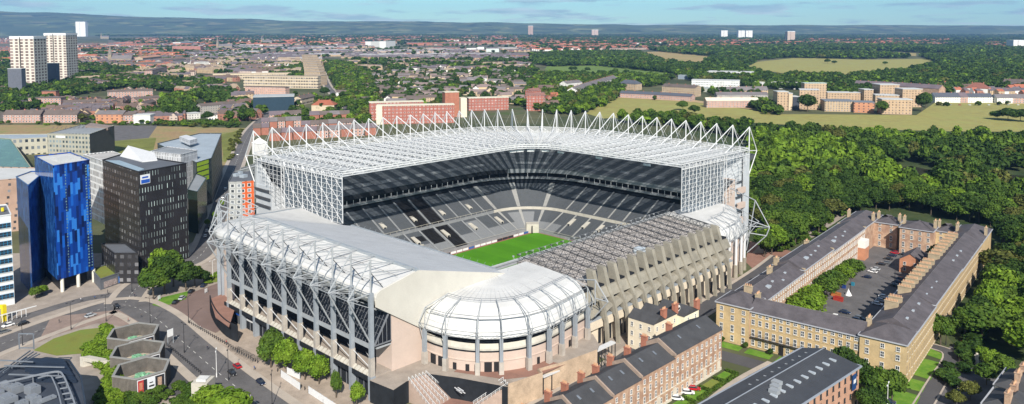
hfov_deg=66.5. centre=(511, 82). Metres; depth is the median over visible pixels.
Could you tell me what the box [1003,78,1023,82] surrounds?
estate house
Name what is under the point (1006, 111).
broadleaf tree
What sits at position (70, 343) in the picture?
lawn
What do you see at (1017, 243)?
broadleaf tree
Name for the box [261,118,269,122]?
brick house
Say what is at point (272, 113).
brick house
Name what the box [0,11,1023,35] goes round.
hills
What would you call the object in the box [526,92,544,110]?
red flats
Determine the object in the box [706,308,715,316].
pavement
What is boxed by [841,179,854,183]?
broadleaf tree
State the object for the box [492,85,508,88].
estate house
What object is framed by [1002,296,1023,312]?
broadleaf tree
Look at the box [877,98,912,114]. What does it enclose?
brick hall
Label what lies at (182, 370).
pavement
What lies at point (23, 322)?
car
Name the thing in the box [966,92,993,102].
white row
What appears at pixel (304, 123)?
brick house
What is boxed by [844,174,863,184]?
broadleaf tree
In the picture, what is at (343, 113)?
brick house
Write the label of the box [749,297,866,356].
terrace range
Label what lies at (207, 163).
teal block
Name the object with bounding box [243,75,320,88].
cream flats
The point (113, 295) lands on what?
pavement
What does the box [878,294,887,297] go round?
parked car
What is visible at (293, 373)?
white hoarding
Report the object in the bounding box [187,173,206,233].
dark green block
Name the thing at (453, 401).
landing paving
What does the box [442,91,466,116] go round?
hall tower
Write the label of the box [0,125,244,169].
waste ground
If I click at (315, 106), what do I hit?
red roofed house
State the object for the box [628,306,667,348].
rendered house
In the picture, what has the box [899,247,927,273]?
coach house
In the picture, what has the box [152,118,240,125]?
shrubbery
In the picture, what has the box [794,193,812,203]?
broadleaf tree
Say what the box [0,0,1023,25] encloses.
sky
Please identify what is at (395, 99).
estate house
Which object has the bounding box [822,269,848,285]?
broadleaf tree
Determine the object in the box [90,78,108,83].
brick block
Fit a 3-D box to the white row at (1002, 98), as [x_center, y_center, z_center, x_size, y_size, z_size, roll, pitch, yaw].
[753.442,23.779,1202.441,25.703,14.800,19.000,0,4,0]
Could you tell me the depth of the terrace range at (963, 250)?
346.71 m
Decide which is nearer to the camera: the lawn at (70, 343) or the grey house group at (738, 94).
the lawn at (70, 343)
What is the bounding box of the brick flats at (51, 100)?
[28,97,65,106]
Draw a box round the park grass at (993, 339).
[665,122,1023,374]
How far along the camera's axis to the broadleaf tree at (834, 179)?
530.54 m
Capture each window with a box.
[104,278,119,287]
[741,327,744,335]
[758,330,761,338]
[786,337,789,345]
[793,339,796,347]
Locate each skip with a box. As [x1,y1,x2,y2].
[831,292,840,295]
[833,295,843,301]
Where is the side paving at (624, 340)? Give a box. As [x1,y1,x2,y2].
[599,277,735,358]
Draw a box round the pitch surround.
[450,233,570,254]
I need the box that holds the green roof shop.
[93,264,119,289]
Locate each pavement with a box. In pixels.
[0,297,302,403]
[0,310,196,381]
[104,113,263,303]
[139,117,268,301]
[326,73,364,123]
[527,255,772,403]
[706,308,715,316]
[708,361,771,397]
[912,348,943,403]
[934,344,959,403]
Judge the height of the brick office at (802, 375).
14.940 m
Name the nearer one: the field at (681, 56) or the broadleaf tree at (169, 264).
the broadleaf tree at (169, 264)
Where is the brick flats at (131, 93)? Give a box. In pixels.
[107,88,152,97]
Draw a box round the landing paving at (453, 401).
[443,398,472,403]
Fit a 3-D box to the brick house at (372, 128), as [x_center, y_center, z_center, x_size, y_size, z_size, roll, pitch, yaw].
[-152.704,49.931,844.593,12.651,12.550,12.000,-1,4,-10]
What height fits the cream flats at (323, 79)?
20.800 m
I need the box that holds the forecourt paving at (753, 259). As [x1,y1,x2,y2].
[746,241,790,267]
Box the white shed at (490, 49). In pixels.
[486,48,498,51]
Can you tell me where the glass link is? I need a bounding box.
[792,95,799,109]
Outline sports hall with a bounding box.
[253,94,294,111]
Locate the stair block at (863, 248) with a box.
[858,238,868,260]
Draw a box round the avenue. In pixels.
[325,80,362,123]
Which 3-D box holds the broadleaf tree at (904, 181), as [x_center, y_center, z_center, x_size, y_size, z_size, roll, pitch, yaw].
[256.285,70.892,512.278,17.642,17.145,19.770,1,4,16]
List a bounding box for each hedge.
[682,395,694,400]
[697,388,712,400]
[699,384,710,392]
[712,379,726,390]
[713,376,723,381]
[725,368,737,373]
[726,371,738,381]
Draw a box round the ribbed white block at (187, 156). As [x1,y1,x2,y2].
[151,146,197,197]
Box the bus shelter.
[0,305,36,322]
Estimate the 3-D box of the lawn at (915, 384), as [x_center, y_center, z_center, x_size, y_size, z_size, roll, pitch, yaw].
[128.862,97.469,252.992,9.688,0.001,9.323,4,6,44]
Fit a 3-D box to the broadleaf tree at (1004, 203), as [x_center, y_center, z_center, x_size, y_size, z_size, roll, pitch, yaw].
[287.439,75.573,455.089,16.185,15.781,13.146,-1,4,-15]
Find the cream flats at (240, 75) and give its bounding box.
[213,72,290,78]
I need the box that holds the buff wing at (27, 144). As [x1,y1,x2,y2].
[0,134,47,154]
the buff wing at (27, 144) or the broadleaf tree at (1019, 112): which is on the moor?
the broadleaf tree at (1019, 112)
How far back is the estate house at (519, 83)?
1516.43 m
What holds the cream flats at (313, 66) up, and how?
on the ground at (98, 232)
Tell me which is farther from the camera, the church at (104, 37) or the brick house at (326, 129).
the church at (104, 37)
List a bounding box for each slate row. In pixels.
[855,80,896,83]
[897,82,945,93]
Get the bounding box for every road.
[0,293,111,328]
[0,301,288,403]
[111,112,268,303]
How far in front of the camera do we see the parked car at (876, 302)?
324.71 m
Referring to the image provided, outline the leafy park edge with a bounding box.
[931,327,993,386]
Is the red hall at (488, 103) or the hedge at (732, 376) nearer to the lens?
the hedge at (732, 376)
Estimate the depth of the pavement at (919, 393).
255.84 m
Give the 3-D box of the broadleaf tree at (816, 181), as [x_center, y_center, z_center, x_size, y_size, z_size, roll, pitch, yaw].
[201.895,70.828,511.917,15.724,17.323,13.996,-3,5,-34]
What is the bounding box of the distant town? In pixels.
[0,35,1023,121]
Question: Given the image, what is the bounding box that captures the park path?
[753,214,845,252]
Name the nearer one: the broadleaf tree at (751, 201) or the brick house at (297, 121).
the broadleaf tree at (751, 201)
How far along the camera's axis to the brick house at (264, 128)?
841.16 m
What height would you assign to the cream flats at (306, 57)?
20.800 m
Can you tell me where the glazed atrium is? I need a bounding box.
[0,138,30,166]
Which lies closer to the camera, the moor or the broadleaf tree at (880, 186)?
the broadleaf tree at (880, 186)
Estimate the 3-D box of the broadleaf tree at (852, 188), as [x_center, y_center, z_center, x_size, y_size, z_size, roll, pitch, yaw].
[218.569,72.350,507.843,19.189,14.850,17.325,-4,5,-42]
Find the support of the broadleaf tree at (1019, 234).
on the park grass at (993, 339)
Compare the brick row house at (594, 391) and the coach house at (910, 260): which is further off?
the coach house at (910, 260)
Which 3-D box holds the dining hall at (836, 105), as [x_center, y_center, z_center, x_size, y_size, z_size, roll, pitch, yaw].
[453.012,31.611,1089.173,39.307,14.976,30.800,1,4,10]
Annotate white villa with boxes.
[560,79,581,85]
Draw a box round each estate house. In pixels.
[107,97,124,102]
[137,99,155,104]
[386,98,405,100]
[390,94,405,97]
[403,97,425,100]
[410,74,423,76]
[418,95,436,101]
[470,89,486,95]
[476,85,490,88]
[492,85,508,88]
[496,89,514,94]
[499,92,511,96]
[509,87,524,91]
[514,82,526,85]
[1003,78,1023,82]
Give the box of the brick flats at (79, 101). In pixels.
[63,98,95,102]
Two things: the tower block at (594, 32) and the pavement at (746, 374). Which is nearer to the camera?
the pavement at (746, 374)
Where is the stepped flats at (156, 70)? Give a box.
[144,67,166,74]
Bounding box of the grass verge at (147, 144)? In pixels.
[115,138,155,153]
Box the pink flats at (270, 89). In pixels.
[245,86,288,93]
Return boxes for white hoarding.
[281,370,299,389]
[287,367,299,378]
[308,386,334,403]
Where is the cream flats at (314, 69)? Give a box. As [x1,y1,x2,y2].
[304,68,324,75]
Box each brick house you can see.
[123,112,137,122]
[253,123,260,135]
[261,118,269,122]
[261,123,268,134]
[269,111,276,116]
[269,117,277,127]
[269,128,280,140]
[277,110,284,116]
[277,117,285,127]
[281,127,292,139]
[285,116,293,126]
[293,110,300,114]
[293,116,300,126]
[293,127,304,139]
[301,120,309,126]
[305,126,316,138]
[309,111,318,119]
[310,120,318,125]
[317,125,328,137]
[319,111,328,117]
[319,119,327,125]
[328,119,336,124]
[329,110,339,116]
[329,125,340,137]
[337,118,345,124]
[339,110,349,117]
[341,124,352,136]
[346,118,354,129]
[353,124,364,135]
[365,123,376,134]
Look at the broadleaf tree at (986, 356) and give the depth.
260.66 m
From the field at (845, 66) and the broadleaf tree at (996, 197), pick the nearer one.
the broadleaf tree at (996, 197)
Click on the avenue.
(331, 89)
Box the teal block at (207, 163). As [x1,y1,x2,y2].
[157,133,222,204]
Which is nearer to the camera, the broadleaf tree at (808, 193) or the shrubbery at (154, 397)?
the shrubbery at (154, 397)
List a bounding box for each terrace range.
[714,283,765,347]
[735,262,805,302]
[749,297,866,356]
[772,240,834,285]
[804,220,866,269]
[837,208,882,248]
[857,314,917,385]
[872,293,936,371]
[874,210,902,249]
[894,257,962,342]
[899,215,938,257]
[927,231,982,302]
[935,219,959,243]
[954,222,992,269]
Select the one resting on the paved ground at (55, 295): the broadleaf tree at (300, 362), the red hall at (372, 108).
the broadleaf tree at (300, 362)
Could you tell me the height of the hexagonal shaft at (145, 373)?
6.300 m
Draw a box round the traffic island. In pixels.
[38,310,137,341]
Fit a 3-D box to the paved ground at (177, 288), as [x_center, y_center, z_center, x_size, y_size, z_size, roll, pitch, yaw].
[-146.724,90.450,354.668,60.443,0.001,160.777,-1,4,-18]
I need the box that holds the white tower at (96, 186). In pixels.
[83,151,119,223]
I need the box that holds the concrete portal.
[80,355,109,366]
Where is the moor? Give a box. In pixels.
[586,98,1023,131]
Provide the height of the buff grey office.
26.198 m
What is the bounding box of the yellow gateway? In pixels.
[0,304,6,321]
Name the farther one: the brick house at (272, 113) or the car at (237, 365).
the brick house at (272, 113)
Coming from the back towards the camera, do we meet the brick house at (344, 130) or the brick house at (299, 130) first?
the brick house at (344, 130)
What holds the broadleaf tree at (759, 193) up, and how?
on the park grass at (993, 339)
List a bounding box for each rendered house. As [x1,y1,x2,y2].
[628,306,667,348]
[641,301,678,327]
[658,297,700,324]
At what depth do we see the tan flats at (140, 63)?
2231.12 m
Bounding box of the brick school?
[172,46,203,51]
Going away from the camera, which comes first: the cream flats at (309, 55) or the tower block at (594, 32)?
the cream flats at (309, 55)
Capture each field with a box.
[545,65,665,74]
[647,52,707,62]
[750,58,930,73]
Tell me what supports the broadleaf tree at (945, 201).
on the park grass at (993, 339)
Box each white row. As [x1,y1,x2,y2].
[931,92,960,102]
[957,92,967,102]
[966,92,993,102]
[992,93,1012,102]
[1011,93,1023,102]
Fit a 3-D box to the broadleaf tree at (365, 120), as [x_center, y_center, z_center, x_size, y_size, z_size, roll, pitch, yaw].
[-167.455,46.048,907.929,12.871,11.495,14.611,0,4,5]
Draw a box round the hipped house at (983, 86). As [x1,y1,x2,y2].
[965,82,989,92]
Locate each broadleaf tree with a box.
[29,286,41,299]
[39,285,48,291]
[78,113,87,118]
[137,266,170,298]
[148,248,167,267]
[148,255,178,293]
[161,105,170,112]
[164,249,184,286]
[168,103,185,112]
[171,260,200,290]
[189,384,224,403]
[194,265,203,285]
[196,270,211,281]
[199,386,253,403]
[201,111,214,118]
[244,109,255,117]
[256,327,284,367]
[271,337,299,371]
[292,348,314,379]
[306,354,329,383]
[319,87,329,96]
[330,369,341,397]
[338,100,348,109]
[349,381,365,403]
[362,118,373,122]
[675,100,687,106]
[688,105,700,111]
[748,207,762,225]
[749,169,759,177]
[749,178,754,186]
[749,187,757,192]
[749,193,760,212]
[752,174,775,184]
[752,181,770,191]
[752,190,767,199]
[753,230,777,256]
[754,223,788,253]
[757,171,771,175]
[759,193,783,206]
[759,205,781,214]
[759,209,782,222]
[764,218,779,224]
[766,187,792,195]
[770,190,786,200]
[771,178,794,186]
[773,202,789,211]
[776,173,786,178]
[776,208,795,221]
[776,222,799,245]
[782,181,795,192]
[784,200,798,208]
[785,217,809,246]
[785,291,826,311]
[785,299,808,308]
[786,193,797,200]
[789,172,813,179]
[789,198,806,203]
[789,201,808,207]
[790,180,802,185]
[791,206,804,211]
[791,211,809,226]
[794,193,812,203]
[795,174,811,185]
[795,184,803,192]
[797,94,817,111]
[798,211,818,227]
[798,283,827,301]
[799,190,815,200]
[799,203,814,212]
[802,184,814,190]
[803,172,814,178]
[809,200,823,205]
[810,187,831,199]
[810,203,830,211]
[811,182,831,191]
[811,211,827,231]
[812,179,828,184]
[812,274,839,297]
[813,196,827,201]
[818,210,834,226]
[822,198,847,212]
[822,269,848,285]
[825,181,842,190]
[827,176,841,183]
[830,194,854,214]
[831,188,844,212]
[831,345,856,357]
[833,262,856,277]
[835,171,850,179]
[840,182,862,195]
[840,189,851,197]
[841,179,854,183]
[841,258,865,278]
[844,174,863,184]
[845,354,873,375]
[851,195,872,210]
[853,191,869,210]
[854,386,889,403]
[859,365,890,393]
[861,187,880,204]
[863,181,887,203]
[867,189,884,208]
[873,179,891,189]
[875,101,889,114]
[882,189,900,209]
[882,191,905,203]
[883,368,910,399]
[889,182,904,205]
[890,178,914,203]
[899,185,920,209]
[911,180,927,200]
[915,93,931,110]
[916,183,932,208]
[918,192,942,214]
[924,92,932,107]
[933,312,955,344]
[935,189,947,210]
[937,184,950,189]
[937,192,953,213]
[940,198,956,215]
[941,201,969,220]
[943,187,966,198]
[944,389,967,403]
[949,306,984,333]
[953,191,989,217]
[957,193,979,221]
[957,380,982,399]
[963,183,978,191]
[963,302,1015,337]
[966,293,994,306]
[969,196,987,222]
[971,362,998,384]
[973,278,1004,305]
[974,345,988,361]
[976,188,989,192]
[977,183,995,189]
[978,249,1022,264]
[979,264,1009,278]
[979,349,1000,362]
[980,191,992,195]
[980,200,1002,226]
[983,255,1023,268]
[984,268,1020,286]
[987,187,1006,197]
[987,192,1003,215]
[989,111,1004,116]
[989,212,1020,241]
[990,242,1018,252]
[990,354,1016,371]
[992,216,1011,242]
[993,108,1015,120]
[995,184,1006,191]
[995,221,1021,241]
[995,302,1020,316]
[996,199,1019,210]
[997,197,1015,203]
[1001,320,1023,349]
[1002,206,1022,214]
[1002,285,1021,302]
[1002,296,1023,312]
[1005,187,1023,198]
[1008,109,1023,121]
[1009,264,1023,270]
[1011,226,1023,242]
[1012,214,1023,221]
[1012,313,1023,321]
[1013,194,1023,205]
[1013,240,1023,246]
[1015,243,1023,256]
[1015,271,1023,282]
[1017,279,1023,289]
[1018,284,1023,297]
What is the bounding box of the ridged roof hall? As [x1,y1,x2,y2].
[757,81,796,88]
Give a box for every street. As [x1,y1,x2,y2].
[535,256,781,403]
[721,351,763,369]
[917,344,958,403]
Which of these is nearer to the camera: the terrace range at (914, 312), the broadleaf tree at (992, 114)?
the terrace range at (914, 312)
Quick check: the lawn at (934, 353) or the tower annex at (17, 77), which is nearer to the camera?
the lawn at (934, 353)
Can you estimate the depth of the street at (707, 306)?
337.80 m
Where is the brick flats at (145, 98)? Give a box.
[131,95,159,103]
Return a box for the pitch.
[455,233,571,268]
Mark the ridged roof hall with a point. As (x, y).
(762, 83)
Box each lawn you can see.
[35,328,99,355]
[153,291,187,306]
[673,400,688,403]
[686,389,705,400]
[702,379,719,388]
[717,371,731,379]
[722,341,742,350]
[744,349,772,358]
[883,390,919,403]
[907,378,924,391]
[914,359,938,379]
[927,349,941,358]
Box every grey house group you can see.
[714,91,767,96]
[717,86,767,92]
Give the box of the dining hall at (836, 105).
[820,99,852,111]
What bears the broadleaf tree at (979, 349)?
on the park grass at (993, 339)
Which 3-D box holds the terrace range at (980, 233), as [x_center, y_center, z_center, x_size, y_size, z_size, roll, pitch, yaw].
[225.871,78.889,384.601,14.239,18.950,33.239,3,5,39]
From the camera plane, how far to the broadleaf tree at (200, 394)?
230.88 m
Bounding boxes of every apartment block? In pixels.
[228,171,254,219]
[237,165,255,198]
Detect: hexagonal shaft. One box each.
[107,322,159,349]
[109,339,164,367]
[111,356,170,394]
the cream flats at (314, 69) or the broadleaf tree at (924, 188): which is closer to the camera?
the broadleaf tree at (924, 188)
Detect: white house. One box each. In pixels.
[133,113,155,123]
[186,112,200,119]
[194,61,208,64]
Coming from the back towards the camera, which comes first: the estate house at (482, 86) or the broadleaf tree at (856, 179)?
the estate house at (482, 86)
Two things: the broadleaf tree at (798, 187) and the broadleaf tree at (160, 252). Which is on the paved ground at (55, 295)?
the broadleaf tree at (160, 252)
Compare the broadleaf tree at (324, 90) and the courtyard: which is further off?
the broadleaf tree at (324, 90)
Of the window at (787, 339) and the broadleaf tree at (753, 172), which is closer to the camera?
the window at (787, 339)
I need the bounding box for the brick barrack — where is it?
[662,83,700,96]
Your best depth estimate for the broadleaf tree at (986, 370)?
250.50 m
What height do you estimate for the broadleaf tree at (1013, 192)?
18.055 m
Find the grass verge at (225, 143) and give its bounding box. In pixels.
[222,130,242,161]
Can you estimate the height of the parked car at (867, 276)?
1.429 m
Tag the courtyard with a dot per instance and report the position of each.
(865, 292)
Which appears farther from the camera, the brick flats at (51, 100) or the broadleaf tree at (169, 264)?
the brick flats at (51, 100)
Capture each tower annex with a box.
[7,68,25,89]
[47,63,59,79]
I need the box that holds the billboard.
[167,328,173,342]
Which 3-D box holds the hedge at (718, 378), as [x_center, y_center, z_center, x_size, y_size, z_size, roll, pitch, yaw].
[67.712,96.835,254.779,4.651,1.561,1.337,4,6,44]
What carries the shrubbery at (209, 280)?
on the lawn
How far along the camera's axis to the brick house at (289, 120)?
902.09 m
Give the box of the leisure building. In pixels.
[0,333,85,403]
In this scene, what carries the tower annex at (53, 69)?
on the ground at (98, 232)
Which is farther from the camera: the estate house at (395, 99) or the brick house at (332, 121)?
the estate house at (395, 99)
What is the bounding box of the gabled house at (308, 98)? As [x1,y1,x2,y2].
[294,93,314,104]
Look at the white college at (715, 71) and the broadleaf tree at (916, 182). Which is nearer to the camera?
the broadleaf tree at (916, 182)
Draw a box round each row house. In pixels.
[2,109,44,122]
[43,109,83,122]
[521,399,565,403]
[544,379,612,403]
[567,85,580,91]
[577,362,641,403]
[606,343,675,403]
[640,315,722,394]
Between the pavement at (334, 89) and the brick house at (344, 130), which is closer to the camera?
the brick house at (344, 130)
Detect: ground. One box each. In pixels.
[0,36,1000,403]
[0,41,9,45]
[0,104,176,122]
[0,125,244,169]
[0,253,175,403]
[108,37,509,45]
[149,242,246,334]
[259,46,526,59]
[372,70,533,128]
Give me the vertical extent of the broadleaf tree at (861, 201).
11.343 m
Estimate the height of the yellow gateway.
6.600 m
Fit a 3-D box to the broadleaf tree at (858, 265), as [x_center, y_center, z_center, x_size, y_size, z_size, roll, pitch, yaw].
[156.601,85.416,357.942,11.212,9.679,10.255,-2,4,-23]
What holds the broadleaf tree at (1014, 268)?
on the park grass at (993, 339)
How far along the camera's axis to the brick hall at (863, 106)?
1061.51 m
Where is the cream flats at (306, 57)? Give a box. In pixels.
[302,56,318,59]
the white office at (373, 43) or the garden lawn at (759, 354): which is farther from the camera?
the white office at (373, 43)
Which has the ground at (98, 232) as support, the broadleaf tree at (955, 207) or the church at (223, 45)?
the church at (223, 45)
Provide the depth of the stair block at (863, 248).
388.22 m
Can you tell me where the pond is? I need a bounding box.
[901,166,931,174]
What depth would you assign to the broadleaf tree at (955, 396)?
235.99 m
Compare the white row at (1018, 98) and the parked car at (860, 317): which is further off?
the white row at (1018, 98)
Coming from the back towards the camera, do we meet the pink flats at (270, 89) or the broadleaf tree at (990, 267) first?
the pink flats at (270, 89)
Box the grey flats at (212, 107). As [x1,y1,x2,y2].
[196,100,235,114]
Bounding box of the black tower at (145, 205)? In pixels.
[102,146,188,271]
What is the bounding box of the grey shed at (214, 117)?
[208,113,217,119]
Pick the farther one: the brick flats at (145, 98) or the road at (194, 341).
the brick flats at (145, 98)
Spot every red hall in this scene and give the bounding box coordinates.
[368,100,423,119]
[376,103,454,124]
[467,96,508,110]
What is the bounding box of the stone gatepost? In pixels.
[974,353,978,363]
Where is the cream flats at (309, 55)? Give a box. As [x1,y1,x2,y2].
[302,54,316,56]
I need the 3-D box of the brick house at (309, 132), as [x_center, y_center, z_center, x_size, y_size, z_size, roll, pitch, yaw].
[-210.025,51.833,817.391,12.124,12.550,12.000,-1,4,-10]
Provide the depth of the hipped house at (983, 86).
1340.14 m
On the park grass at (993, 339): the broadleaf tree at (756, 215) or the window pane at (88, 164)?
the broadleaf tree at (756, 215)
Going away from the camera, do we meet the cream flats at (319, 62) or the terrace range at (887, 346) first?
the terrace range at (887, 346)
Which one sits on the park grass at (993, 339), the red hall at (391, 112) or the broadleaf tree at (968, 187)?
the broadleaf tree at (968, 187)
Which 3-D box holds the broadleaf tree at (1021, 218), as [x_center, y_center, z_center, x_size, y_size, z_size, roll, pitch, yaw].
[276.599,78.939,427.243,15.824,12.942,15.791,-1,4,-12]
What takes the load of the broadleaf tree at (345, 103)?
on the ground at (98, 232)
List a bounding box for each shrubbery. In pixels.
[79,322,127,403]
[122,380,194,403]
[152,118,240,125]
[203,271,216,283]
[226,128,243,159]
[759,210,846,251]
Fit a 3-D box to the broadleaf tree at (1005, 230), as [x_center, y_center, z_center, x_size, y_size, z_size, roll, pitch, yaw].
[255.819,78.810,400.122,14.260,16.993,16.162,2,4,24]
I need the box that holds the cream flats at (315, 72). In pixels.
[304,71,325,74]
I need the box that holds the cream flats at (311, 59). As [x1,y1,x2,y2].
[303,59,319,60]
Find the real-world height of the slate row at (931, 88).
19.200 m
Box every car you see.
[0,328,10,333]
[1,321,14,327]
[16,320,28,325]
[84,313,96,317]
[227,368,236,375]
[232,362,241,368]
[256,377,265,385]
[672,394,683,400]
[682,388,694,394]
[688,384,700,390]
[839,309,850,314]
[853,314,865,319]
[861,274,871,278]
[872,300,882,305]
[875,297,884,302]
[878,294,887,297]
[885,397,895,403]
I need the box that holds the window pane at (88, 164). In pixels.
[65,164,92,271]
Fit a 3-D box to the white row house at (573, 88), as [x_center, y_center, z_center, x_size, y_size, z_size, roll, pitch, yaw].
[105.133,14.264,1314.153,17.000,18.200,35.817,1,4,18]
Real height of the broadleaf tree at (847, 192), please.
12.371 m
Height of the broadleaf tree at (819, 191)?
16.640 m
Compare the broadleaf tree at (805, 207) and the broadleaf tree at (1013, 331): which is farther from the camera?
the broadleaf tree at (805, 207)
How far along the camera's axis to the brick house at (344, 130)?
828.75 m
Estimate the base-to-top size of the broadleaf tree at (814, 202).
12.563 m
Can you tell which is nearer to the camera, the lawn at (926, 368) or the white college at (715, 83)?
the lawn at (926, 368)
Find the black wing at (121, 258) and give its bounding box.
[101,243,138,283]
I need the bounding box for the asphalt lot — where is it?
[114,125,156,140]
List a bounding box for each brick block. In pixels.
[0,167,34,231]
[42,90,59,95]
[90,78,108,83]
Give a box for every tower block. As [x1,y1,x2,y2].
[9,36,47,83]
[43,33,78,79]
[75,22,87,36]
[528,26,532,34]
[591,30,597,34]
[720,30,727,36]
[737,30,744,36]
[745,30,752,36]
[785,31,794,39]
[1006,40,1023,45]
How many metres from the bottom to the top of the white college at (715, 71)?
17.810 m
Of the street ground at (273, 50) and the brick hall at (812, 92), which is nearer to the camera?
the brick hall at (812, 92)
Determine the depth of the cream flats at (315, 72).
1694.13 m
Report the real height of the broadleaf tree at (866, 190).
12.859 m
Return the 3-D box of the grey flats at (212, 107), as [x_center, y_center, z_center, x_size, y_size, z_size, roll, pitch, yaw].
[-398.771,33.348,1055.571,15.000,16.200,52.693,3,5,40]
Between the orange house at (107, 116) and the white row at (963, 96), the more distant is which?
the white row at (963, 96)
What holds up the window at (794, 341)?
in the terrace range at (781, 329)
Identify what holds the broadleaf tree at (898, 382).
on the lawn at (902, 397)
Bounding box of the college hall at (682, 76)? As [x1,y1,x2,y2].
[678,75,690,79]
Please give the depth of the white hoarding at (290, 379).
252.83 m
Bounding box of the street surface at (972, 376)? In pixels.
[936,344,995,403]
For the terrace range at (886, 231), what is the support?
on the ground at (98, 232)
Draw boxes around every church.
[100,33,109,38]
[108,46,133,59]
[216,37,232,47]
[261,36,272,42]
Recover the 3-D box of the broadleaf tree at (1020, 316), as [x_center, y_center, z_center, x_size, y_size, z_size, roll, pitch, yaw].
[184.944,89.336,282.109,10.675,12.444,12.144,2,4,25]
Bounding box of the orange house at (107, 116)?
[96,109,127,122]
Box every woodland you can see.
[0,34,1023,65]
[0,61,1023,128]
[616,108,1023,192]
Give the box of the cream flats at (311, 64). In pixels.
[303,63,321,66]
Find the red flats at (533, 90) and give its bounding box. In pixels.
[525,87,540,98]
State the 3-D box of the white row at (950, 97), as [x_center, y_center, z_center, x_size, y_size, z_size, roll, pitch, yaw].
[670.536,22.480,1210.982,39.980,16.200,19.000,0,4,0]
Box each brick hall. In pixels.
[703,97,757,107]
[773,90,788,109]
[799,88,818,109]
[801,82,826,102]
[826,91,860,99]
[853,100,874,112]
[858,88,873,100]
[872,83,899,93]
[872,94,899,106]
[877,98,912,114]
[895,88,922,106]
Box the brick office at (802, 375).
[698,347,861,403]
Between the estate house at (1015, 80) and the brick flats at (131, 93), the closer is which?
the brick flats at (131, 93)
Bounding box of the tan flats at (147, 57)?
[135,55,161,59]
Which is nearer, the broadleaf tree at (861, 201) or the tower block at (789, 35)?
the broadleaf tree at (861, 201)
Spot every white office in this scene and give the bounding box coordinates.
[0,204,14,305]
[365,41,378,46]
[379,41,395,47]
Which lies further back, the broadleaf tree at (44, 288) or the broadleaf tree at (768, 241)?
the broadleaf tree at (768, 241)
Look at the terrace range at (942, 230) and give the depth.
393.48 m
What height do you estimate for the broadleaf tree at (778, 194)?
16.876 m
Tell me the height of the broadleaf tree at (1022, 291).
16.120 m
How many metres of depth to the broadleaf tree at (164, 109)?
976.63 m
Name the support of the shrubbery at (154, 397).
on the paved ground at (55, 295)
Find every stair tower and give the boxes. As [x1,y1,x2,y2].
[191,375,214,395]
[788,92,792,109]
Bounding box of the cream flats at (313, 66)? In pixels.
[304,66,322,67]
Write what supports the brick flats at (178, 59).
on the ground at (98, 232)
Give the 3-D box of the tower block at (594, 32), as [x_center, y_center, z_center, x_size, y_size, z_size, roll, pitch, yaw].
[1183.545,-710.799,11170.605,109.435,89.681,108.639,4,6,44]
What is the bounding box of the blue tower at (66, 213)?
[34,152,94,291]
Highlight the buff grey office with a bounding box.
[47,123,114,156]
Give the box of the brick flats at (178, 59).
[155,58,184,61]
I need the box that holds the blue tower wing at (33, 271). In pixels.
[16,171,45,289]
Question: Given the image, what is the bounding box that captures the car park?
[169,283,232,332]
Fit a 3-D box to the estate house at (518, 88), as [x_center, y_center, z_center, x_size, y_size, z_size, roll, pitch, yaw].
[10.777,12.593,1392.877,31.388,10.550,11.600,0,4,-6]
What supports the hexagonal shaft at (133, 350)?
on the paved ground at (55, 295)
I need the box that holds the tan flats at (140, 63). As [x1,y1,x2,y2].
[119,62,161,65]
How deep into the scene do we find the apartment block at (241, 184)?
431.11 m
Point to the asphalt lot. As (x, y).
(125, 132)
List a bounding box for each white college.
[692,79,739,87]
[707,70,753,73]
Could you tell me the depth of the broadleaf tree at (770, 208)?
444.02 m
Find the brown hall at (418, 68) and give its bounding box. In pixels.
[401,67,436,70]
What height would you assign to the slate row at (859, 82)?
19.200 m
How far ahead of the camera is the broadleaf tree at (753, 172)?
557.41 m
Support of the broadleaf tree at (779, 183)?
on the park grass at (993, 339)
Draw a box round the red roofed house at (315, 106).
[311,99,337,110]
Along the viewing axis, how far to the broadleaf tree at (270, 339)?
262.41 m
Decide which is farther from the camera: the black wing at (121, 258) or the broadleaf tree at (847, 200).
the broadleaf tree at (847, 200)
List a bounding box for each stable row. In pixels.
[620,90,655,98]
[654,91,694,100]
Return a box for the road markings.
[2,307,256,402]
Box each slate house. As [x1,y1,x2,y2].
[620,79,641,89]
[980,379,1023,403]
[992,361,1023,392]
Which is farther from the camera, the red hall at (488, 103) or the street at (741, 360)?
the red hall at (488, 103)
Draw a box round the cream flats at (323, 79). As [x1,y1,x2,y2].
[305,74,326,85]
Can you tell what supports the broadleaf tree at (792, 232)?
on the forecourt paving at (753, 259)
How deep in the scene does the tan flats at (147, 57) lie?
2583.88 m
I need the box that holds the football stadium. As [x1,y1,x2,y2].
[207,109,769,403]
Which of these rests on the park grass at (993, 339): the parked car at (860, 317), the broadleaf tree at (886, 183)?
the broadleaf tree at (886, 183)
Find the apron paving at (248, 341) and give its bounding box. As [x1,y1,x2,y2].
[209,321,372,403]
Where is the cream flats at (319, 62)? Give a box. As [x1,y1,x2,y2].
[303,61,320,63]
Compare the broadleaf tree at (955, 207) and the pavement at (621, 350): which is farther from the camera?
the broadleaf tree at (955, 207)
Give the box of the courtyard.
[819,246,908,320]
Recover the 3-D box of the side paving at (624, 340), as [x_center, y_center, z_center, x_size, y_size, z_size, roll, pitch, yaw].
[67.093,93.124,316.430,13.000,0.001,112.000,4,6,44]
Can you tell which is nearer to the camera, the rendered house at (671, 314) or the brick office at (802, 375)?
the brick office at (802, 375)
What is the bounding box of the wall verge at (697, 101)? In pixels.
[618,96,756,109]

